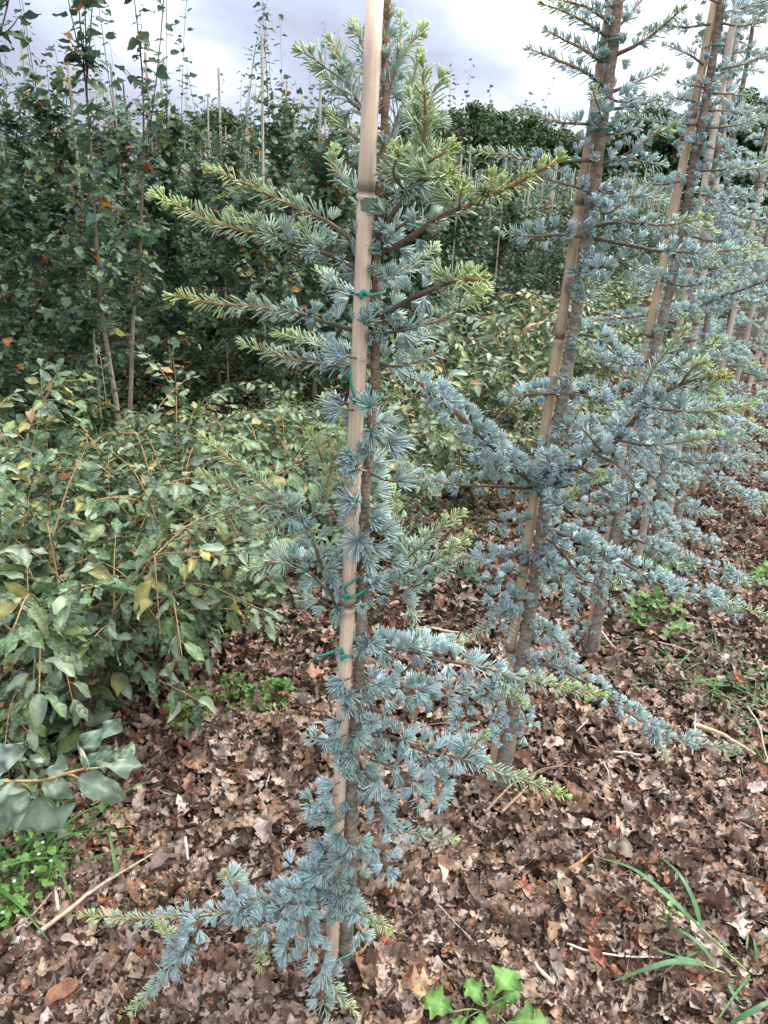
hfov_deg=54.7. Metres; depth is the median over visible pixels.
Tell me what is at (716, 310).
cedar tree
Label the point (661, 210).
birch sapling
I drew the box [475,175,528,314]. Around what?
birch sapling
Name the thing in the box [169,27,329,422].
birch sapling
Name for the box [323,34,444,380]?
birch sapling
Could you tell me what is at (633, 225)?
birch sapling
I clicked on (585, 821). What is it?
fallen leaf
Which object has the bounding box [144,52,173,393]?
birch stake
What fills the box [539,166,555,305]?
birch stake
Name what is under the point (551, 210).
birch stake
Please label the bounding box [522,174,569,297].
birch sapling
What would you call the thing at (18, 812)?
leafy shrub
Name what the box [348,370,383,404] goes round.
plant tie
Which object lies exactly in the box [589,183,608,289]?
birch sapling
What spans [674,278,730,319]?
leafy shrub
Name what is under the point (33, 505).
leafy shrub
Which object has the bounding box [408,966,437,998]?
fallen leaf
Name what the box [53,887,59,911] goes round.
dry stick
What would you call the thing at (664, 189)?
distant saplings
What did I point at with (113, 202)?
sapling
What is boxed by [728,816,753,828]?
dry stick
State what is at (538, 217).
birch sapling
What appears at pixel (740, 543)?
grass tuft
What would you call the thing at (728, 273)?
leafy shrub
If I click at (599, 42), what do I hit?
plant tie
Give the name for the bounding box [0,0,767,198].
sky
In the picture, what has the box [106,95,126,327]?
birch stake
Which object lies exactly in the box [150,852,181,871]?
fallen leaf
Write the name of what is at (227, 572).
leafy shrub
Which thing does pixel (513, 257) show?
birch sapling
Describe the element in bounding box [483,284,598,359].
leafy shrub
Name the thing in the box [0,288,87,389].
birch sapling
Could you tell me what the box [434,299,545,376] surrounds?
leafy shrub
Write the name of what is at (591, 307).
leafy shrub
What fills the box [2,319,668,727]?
shrub
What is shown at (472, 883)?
fallen leaf
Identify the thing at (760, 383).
bamboo stake
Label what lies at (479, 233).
birch sapling
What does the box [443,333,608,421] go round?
leafy shrub
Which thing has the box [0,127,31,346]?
birch stake
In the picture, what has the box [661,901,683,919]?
weed
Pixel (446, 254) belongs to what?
birch sapling
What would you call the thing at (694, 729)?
dry stick
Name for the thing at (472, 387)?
leafy shrub
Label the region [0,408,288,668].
leafy shrub
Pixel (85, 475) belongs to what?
leafy shrub
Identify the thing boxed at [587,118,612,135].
plant tie
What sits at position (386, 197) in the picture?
birch sapling
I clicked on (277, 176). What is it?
birch sapling
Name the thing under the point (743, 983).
grass tuft
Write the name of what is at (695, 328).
bamboo stake
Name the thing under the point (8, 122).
birch sapling
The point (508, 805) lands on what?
dry stick
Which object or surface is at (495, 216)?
birch sapling
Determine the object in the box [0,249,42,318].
birch sapling
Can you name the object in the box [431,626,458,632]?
dry stick
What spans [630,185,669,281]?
birch sapling
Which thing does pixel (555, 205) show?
birch sapling
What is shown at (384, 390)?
leafy shrub
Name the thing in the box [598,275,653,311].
leafy shrub
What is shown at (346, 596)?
plant tie
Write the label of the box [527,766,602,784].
dry stick
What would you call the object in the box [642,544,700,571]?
weed
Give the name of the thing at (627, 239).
cedar tree
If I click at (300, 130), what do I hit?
birch sapling
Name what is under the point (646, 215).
birch sapling
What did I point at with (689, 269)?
bamboo stake
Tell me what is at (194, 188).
birch sapling
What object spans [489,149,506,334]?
birch stake
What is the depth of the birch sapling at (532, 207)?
11.92 m
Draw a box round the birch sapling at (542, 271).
[524,152,576,334]
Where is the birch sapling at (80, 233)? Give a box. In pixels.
[56,126,131,310]
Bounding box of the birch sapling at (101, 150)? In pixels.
[63,25,155,339]
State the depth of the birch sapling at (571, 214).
11.29 m
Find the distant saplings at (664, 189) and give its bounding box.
[211,158,682,211]
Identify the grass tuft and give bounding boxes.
[0,741,136,842]
[0,773,152,940]
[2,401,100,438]
[137,759,210,823]
[576,609,767,771]
[654,916,767,1023]
[676,682,767,777]
[698,524,765,571]
[730,894,767,949]
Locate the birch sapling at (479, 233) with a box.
[437,150,500,320]
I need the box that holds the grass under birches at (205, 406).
[41,317,615,540]
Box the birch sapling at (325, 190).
[229,28,417,399]
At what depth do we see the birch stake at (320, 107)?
4.95 m
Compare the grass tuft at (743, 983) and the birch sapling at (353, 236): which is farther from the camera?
the birch sapling at (353, 236)
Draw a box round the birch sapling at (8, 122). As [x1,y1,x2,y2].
[0,54,116,378]
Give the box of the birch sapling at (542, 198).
[531,182,547,213]
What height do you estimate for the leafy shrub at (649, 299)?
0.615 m
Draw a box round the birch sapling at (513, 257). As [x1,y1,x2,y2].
[490,159,538,307]
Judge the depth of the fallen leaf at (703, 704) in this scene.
2.50 m
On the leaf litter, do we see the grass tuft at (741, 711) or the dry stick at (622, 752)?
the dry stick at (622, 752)
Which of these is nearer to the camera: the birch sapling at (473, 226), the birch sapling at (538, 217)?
the birch sapling at (473, 226)
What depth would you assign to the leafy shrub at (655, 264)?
10.86 m
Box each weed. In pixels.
[0,877,36,927]
[3,841,66,898]
[160,685,213,727]
[201,672,261,708]
[242,676,297,712]
[423,964,547,1023]
[444,563,482,585]
[622,586,694,637]
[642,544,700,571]
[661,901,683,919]
[740,560,767,589]
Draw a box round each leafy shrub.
[0,357,106,521]
[0,370,200,592]
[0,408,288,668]
[0,430,328,755]
[0,446,285,739]
[0,564,147,791]
[0,718,147,839]
[14,418,298,633]
[37,345,316,510]
[48,421,374,622]
[85,427,343,676]
[171,361,447,565]
[182,406,309,463]
[239,379,347,448]
[279,402,421,500]
[298,405,474,550]
[338,386,470,473]
[348,339,434,412]
[369,371,589,508]
[370,300,508,397]
[393,344,527,438]
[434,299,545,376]
[438,348,623,453]
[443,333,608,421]
[460,314,553,373]
[469,297,601,405]
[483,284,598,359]
[500,276,602,344]
[534,292,637,373]
[534,318,670,395]
[548,300,622,333]
[549,277,650,333]
[565,321,644,363]
[585,277,641,316]
[589,266,673,318]
[589,292,725,342]
[592,303,645,348]
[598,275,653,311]
[614,261,682,303]
[625,282,722,337]
[634,278,721,325]
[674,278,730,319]
[677,269,766,304]
[695,268,750,282]
[714,293,749,313]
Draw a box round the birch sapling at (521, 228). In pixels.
[482,178,535,280]
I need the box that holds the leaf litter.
[0,521,767,1023]
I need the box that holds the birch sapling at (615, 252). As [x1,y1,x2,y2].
[589,171,636,300]
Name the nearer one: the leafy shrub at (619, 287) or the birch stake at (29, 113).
the birch stake at (29, 113)
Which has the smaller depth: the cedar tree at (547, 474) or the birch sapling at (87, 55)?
the cedar tree at (547, 474)
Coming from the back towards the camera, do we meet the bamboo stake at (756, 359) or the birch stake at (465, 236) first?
the birch stake at (465, 236)
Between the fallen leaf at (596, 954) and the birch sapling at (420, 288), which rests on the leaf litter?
the fallen leaf at (596, 954)
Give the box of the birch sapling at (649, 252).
[622,203,666,297]
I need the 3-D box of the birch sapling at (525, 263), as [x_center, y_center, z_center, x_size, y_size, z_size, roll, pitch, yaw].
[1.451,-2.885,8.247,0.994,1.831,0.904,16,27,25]
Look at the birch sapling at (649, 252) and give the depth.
12.04 m
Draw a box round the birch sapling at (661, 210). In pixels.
[655,171,671,215]
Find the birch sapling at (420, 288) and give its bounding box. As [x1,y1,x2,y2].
[403,78,460,333]
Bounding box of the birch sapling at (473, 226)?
[407,98,522,336]
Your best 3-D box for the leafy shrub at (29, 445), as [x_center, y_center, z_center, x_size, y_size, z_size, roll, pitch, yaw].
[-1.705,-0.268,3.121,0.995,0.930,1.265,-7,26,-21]
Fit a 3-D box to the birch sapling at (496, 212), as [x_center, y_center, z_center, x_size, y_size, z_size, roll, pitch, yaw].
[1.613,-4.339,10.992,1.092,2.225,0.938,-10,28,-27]
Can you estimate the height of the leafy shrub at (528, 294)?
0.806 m
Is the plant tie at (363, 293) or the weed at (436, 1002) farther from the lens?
the weed at (436, 1002)
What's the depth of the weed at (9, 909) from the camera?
1.71 m
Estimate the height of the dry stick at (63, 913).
0.017 m
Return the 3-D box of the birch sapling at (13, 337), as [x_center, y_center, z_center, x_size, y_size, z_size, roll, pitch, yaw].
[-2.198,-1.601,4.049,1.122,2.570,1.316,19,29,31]
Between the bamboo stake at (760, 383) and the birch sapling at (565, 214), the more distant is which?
the birch sapling at (565, 214)
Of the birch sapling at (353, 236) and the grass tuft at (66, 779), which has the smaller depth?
the grass tuft at (66, 779)
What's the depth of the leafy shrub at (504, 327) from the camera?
6.59 m
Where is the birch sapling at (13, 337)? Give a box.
[0,30,115,443]
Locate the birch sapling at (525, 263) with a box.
[483,167,561,321]
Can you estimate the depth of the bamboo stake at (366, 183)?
1.03 m
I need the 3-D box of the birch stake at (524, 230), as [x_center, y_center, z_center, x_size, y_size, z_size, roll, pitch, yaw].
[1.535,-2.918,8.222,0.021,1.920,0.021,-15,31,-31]
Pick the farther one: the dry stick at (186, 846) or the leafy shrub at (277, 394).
the leafy shrub at (277, 394)
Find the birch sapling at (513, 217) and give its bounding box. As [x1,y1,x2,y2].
[467,76,554,335]
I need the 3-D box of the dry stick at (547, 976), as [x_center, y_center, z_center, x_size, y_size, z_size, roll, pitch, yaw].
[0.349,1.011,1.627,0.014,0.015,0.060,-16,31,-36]
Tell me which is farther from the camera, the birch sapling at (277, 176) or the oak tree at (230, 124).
the oak tree at (230, 124)
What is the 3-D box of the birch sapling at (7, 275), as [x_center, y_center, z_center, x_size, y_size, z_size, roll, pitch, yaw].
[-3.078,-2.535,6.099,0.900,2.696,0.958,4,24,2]
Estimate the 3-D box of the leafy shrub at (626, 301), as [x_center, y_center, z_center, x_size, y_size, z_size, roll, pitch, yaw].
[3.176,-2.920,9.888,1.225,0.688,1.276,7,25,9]
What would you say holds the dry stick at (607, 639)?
on the leaf litter
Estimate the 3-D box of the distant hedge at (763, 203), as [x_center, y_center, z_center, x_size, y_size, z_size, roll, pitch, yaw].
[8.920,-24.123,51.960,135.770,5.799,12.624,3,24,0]
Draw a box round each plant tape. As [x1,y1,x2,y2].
[360,197,385,211]
[564,284,587,291]
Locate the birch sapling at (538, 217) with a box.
[517,183,543,271]
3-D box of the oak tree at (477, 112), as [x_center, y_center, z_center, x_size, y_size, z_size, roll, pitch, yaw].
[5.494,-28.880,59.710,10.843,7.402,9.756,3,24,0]
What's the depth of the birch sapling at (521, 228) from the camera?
11.46 m
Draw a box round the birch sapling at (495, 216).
[451,128,531,317]
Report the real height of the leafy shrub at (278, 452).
0.836 m
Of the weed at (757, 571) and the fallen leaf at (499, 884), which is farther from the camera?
the weed at (757, 571)
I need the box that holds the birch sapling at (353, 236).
[310,177,386,309]
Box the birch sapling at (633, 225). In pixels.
[591,159,653,299]
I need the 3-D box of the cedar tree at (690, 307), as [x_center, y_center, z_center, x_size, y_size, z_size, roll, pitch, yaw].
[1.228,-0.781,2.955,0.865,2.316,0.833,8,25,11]
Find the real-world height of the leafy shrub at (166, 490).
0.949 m
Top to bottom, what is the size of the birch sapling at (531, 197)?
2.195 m
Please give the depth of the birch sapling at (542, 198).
20.17 m
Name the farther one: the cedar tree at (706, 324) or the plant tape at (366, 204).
the cedar tree at (706, 324)
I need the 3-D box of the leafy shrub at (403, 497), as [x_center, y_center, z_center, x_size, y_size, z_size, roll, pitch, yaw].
[0.037,-0.109,3.510,0.866,0.621,1.038,-5,26,-17]
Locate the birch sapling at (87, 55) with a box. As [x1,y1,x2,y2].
[29,0,164,441]
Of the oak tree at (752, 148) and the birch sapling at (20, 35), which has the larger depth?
the oak tree at (752, 148)
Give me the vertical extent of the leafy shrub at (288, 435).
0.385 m
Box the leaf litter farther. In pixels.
[359,335,767,556]
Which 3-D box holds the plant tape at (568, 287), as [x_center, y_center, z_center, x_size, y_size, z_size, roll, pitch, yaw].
[0.414,-0.483,1.601,0.034,0.024,0.055,-11,28,-28]
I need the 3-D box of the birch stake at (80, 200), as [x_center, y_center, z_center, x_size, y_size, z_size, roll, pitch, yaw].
[-1.801,-1.530,4.488,0.018,2.120,0.021,20,29,32]
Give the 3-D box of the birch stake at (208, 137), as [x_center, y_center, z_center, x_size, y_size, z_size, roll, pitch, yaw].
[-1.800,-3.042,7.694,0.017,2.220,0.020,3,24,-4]
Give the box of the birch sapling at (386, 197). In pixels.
[320,37,421,345]
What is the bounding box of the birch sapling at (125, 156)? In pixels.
[69,9,193,385]
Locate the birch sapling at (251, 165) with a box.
[243,110,259,204]
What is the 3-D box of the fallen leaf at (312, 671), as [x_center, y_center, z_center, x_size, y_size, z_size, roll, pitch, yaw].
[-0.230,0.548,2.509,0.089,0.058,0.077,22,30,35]
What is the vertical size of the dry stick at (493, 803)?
0.013 m
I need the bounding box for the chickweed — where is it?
[0,802,130,920]
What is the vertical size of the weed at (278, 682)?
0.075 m
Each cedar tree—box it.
[76,0,607,1021]
[391,0,767,788]
[556,0,767,653]
[570,0,767,572]
[600,1,767,524]
[607,146,643,301]
[651,94,767,494]
[694,128,767,470]
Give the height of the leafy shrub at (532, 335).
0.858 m
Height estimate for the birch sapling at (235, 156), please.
2.649 m
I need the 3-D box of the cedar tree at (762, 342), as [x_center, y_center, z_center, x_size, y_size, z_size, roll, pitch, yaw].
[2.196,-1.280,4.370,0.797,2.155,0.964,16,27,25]
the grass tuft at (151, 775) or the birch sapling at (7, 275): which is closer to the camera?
the grass tuft at (151, 775)
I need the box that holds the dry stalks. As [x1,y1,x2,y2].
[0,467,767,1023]
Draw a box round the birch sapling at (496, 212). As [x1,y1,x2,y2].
[477,141,522,274]
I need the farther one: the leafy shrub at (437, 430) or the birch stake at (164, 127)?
the birch stake at (164, 127)
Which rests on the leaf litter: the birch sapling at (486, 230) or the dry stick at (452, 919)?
the dry stick at (452, 919)
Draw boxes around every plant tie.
[313,645,369,660]
[329,947,354,961]
[340,575,370,600]
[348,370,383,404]
[353,288,385,299]
[558,346,579,348]
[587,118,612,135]
[597,31,621,44]
[701,43,722,50]
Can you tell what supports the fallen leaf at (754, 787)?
on the leaf litter
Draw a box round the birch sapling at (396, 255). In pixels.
[381,76,440,338]
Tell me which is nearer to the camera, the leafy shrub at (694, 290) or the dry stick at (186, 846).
the dry stick at (186, 846)
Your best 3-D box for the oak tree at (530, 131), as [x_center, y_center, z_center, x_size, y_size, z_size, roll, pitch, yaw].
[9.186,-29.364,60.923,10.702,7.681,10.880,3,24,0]
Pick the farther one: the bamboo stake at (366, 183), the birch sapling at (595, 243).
the birch sapling at (595, 243)
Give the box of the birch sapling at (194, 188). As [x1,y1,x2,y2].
[155,47,228,316]
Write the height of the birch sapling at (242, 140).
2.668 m
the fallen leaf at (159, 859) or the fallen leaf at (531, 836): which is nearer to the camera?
the fallen leaf at (159, 859)
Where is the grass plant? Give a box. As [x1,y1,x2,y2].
[594,856,767,1023]
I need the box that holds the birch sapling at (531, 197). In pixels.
[518,178,540,215]
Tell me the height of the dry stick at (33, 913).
0.011 m
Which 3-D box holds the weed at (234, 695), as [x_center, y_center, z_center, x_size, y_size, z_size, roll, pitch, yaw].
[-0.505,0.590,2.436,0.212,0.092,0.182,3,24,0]
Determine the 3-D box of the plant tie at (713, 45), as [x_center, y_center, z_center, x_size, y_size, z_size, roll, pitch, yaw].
[0.893,-1.263,2.020,0.040,0.014,0.061,-8,27,-24]
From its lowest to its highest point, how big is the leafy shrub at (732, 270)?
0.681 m
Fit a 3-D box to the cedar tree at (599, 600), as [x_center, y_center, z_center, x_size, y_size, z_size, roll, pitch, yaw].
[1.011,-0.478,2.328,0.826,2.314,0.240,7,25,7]
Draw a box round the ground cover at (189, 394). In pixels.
[0,297,639,592]
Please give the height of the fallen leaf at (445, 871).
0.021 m
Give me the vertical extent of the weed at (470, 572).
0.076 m
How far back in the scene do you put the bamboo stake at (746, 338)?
4.33 m
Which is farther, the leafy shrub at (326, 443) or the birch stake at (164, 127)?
the birch stake at (164, 127)
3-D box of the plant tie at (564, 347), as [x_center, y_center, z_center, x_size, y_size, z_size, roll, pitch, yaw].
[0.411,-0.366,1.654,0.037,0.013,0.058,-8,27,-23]
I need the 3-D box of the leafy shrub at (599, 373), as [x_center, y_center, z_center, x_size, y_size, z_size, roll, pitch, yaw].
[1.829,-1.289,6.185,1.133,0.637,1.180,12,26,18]
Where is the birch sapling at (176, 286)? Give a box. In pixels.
[114,60,224,356]
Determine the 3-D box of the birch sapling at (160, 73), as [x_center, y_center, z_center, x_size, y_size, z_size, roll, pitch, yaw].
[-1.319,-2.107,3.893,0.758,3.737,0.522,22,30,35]
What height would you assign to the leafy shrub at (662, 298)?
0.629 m
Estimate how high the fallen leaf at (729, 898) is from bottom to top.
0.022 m
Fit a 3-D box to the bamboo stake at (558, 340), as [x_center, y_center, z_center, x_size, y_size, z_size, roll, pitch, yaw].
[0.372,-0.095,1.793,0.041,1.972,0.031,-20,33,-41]
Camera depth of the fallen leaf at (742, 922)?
1.75 m
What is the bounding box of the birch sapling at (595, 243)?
[525,216,603,296]
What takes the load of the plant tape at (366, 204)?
attached to the cedar tree at (422, 176)
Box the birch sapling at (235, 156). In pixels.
[154,2,270,387]
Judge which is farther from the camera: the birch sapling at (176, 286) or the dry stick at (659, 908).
the birch sapling at (176, 286)
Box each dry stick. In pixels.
[14,890,53,926]
[37,853,152,934]
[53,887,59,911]
[111,978,127,1005]
[183,836,188,860]
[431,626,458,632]
[434,899,475,944]
[485,762,566,812]
[500,786,527,813]
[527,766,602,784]
[533,961,554,984]
[566,849,595,869]
[567,942,669,957]
[596,867,703,938]
[601,630,615,648]
[612,750,640,755]
[657,641,693,653]
[691,713,695,754]
[692,722,755,754]
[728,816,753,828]
[746,706,767,761]
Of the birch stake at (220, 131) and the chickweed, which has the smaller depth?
the chickweed
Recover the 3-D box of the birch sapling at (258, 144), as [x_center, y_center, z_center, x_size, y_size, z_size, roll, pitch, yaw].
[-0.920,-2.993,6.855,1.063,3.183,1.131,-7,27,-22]
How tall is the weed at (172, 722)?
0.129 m
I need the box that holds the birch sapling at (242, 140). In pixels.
[201,45,284,345]
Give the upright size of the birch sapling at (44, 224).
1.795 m
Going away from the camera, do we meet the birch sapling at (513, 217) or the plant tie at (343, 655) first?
the plant tie at (343, 655)
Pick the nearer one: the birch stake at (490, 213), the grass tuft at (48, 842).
the grass tuft at (48, 842)
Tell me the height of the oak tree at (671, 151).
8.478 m
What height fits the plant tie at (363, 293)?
0.014 m
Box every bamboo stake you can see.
[327,0,383,970]
[486,0,613,786]
[582,0,718,647]
[633,0,739,568]
[665,6,742,530]
[691,145,767,496]
[717,233,767,470]
[732,311,767,439]
[748,352,767,420]
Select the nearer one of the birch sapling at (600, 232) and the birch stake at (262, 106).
the birch stake at (262, 106)
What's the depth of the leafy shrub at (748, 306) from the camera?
10.51 m
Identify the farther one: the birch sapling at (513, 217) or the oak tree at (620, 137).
the oak tree at (620, 137)
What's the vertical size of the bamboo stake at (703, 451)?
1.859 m
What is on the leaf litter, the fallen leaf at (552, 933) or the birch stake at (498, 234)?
the fallen leaf at (552, 933)
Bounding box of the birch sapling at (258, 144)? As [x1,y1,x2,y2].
[248,7,317,338]
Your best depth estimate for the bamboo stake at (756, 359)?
5.05 m
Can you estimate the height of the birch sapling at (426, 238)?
2.398 m
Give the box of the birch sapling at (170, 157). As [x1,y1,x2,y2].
[89,0,236,400]
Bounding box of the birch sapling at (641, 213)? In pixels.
[611,153,663,297]
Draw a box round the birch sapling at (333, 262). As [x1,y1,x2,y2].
[266,33,370,354]
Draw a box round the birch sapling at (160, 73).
[76,0,200,423]
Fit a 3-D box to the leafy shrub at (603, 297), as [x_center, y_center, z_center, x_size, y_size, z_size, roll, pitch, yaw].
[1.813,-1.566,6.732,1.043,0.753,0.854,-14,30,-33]
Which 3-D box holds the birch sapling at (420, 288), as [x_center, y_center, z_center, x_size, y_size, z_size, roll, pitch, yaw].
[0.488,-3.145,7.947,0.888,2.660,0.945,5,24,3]
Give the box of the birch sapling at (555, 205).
[517,181,569,299]
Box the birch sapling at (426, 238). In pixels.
[349,59,460,371]
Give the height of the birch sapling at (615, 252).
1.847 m
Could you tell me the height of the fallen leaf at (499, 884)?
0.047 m
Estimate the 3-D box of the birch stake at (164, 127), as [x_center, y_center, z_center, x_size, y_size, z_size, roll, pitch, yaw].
[-1.788,-2.438,6.245,0.018,2.320,0.019,-1,25,-7]
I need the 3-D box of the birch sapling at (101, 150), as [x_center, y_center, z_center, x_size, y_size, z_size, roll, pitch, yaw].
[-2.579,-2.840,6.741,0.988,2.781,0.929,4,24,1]
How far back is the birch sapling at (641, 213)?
11.49 m
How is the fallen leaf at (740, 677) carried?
on the leaf litter
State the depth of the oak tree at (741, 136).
52.69 m
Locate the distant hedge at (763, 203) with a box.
[4,122,767,217]
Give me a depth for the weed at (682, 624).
3.04 m
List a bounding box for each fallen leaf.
[44,977,80,1006]
[60,933,79,944]
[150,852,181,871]
[305,662,328,678]
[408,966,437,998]
[438,863,448,881]
[463,870,479,899]
[488,875,513,891]
[523,831,536,843]
[547,921,560,943]
[581,818,592,825]
[588,945,607,964]
[696,700,708,707]
[718,910,752,939]
[725,891,738,900]
[735,674,744,682]
[747,781,766,792]
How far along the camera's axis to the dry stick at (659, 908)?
1.78 m
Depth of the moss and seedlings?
3.65 m
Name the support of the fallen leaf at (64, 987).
on the leaf litter
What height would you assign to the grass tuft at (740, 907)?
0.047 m
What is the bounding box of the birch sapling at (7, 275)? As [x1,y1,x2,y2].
[0,13,100,355]
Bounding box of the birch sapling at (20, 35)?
[0,0,41,76]
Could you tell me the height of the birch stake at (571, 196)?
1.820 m
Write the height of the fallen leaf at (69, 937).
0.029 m
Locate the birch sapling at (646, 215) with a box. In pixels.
[633,169,658,266]
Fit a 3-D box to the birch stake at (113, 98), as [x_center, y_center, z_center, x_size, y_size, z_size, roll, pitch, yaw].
[-1.954,-2.114,5.632,0.016,2.220,0.016,20,31,30]
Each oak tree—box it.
[30,128,93,166]
[87,126,171,158]
[146,101,270,171]
[389,110,478,176]
[394,99,521,177]
[453,102,559,179]
[486,125,585,188]
[573,109,666,182]
[601,100,708,186]
[641,98,759,195]
[686,87,767,200]
[737,140,767,202]
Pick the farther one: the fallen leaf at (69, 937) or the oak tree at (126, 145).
the oak tree at (126, 145)
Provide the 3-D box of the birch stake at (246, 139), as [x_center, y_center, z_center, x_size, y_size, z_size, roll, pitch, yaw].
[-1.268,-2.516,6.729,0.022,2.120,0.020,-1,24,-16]
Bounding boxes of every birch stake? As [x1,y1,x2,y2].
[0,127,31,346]
[20,41,61,377]
[65,55,102,423]
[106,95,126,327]
[109,63,140,373]
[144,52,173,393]
[159,63,181,356]
[207,97,212,289]
[217,67,228,383]
[242,102,246,328]
[260,33,265,408]
[290,97,295,335]
[316,75,321,396]
[322,119,325,360]
[444,154,461,358]
[459,144,471,323]
[481,162,494,310]
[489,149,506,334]
[516,152,533,306]
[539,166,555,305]
[542,163,557,283]
[560,168,575,273]
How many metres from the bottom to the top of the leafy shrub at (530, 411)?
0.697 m
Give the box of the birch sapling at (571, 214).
[548,190,607,298]
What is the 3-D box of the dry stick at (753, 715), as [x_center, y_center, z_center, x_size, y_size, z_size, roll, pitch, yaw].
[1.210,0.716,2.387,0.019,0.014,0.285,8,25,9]
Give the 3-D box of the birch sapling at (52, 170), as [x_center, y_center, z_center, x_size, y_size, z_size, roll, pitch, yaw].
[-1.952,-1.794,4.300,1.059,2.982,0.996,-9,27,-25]
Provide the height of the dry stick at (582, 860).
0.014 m
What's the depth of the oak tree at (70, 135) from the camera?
61.92 m
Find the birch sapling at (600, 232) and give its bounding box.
[572,131,654,302]
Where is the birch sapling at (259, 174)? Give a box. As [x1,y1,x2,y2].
[251,114,303,295]
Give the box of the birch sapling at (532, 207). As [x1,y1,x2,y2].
[482,163,552,278]
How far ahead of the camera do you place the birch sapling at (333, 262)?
6.42 m
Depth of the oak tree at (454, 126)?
56.02 m
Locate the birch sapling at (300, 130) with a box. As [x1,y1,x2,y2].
[267,22,350,317]
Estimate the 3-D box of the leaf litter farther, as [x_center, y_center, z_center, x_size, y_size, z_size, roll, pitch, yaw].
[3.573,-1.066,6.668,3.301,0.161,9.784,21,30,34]
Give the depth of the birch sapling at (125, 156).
5.45 m
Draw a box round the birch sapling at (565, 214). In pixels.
[530,166,597,314]
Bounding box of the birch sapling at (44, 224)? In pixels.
[22,167,72,294]
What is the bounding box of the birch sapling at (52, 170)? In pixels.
[0,1,150,423]
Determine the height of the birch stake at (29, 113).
2.320 m
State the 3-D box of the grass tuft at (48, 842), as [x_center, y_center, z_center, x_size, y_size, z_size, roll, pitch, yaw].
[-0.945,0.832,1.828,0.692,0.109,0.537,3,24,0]
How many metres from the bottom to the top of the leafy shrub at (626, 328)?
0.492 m
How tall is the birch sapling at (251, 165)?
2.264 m
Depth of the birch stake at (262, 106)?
4.47 m
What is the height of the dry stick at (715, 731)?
0.019 m
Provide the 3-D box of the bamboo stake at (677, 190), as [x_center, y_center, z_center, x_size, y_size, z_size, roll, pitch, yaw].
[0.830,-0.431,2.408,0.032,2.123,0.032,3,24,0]
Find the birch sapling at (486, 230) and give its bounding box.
[466,160,502,296]
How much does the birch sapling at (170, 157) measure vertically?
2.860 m
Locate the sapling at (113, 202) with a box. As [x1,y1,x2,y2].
[91,81,190,354]
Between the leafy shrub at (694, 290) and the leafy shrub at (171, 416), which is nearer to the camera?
the leafy shrub at (171, 416)
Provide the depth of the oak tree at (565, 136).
60.07 m
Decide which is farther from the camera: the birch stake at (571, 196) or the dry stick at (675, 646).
the birch stake at (571, 196)
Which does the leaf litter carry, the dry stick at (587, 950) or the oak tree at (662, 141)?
the dry stick at (587, 950)
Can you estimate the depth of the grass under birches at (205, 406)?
4.96 m
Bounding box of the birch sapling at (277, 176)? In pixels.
[204,1,330,365]
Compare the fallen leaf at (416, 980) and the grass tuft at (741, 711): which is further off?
the grass tuft at (741, 711)
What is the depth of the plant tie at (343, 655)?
1.24 m
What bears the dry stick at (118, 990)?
on the leaf litter
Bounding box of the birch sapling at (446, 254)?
[399,56,492,358]

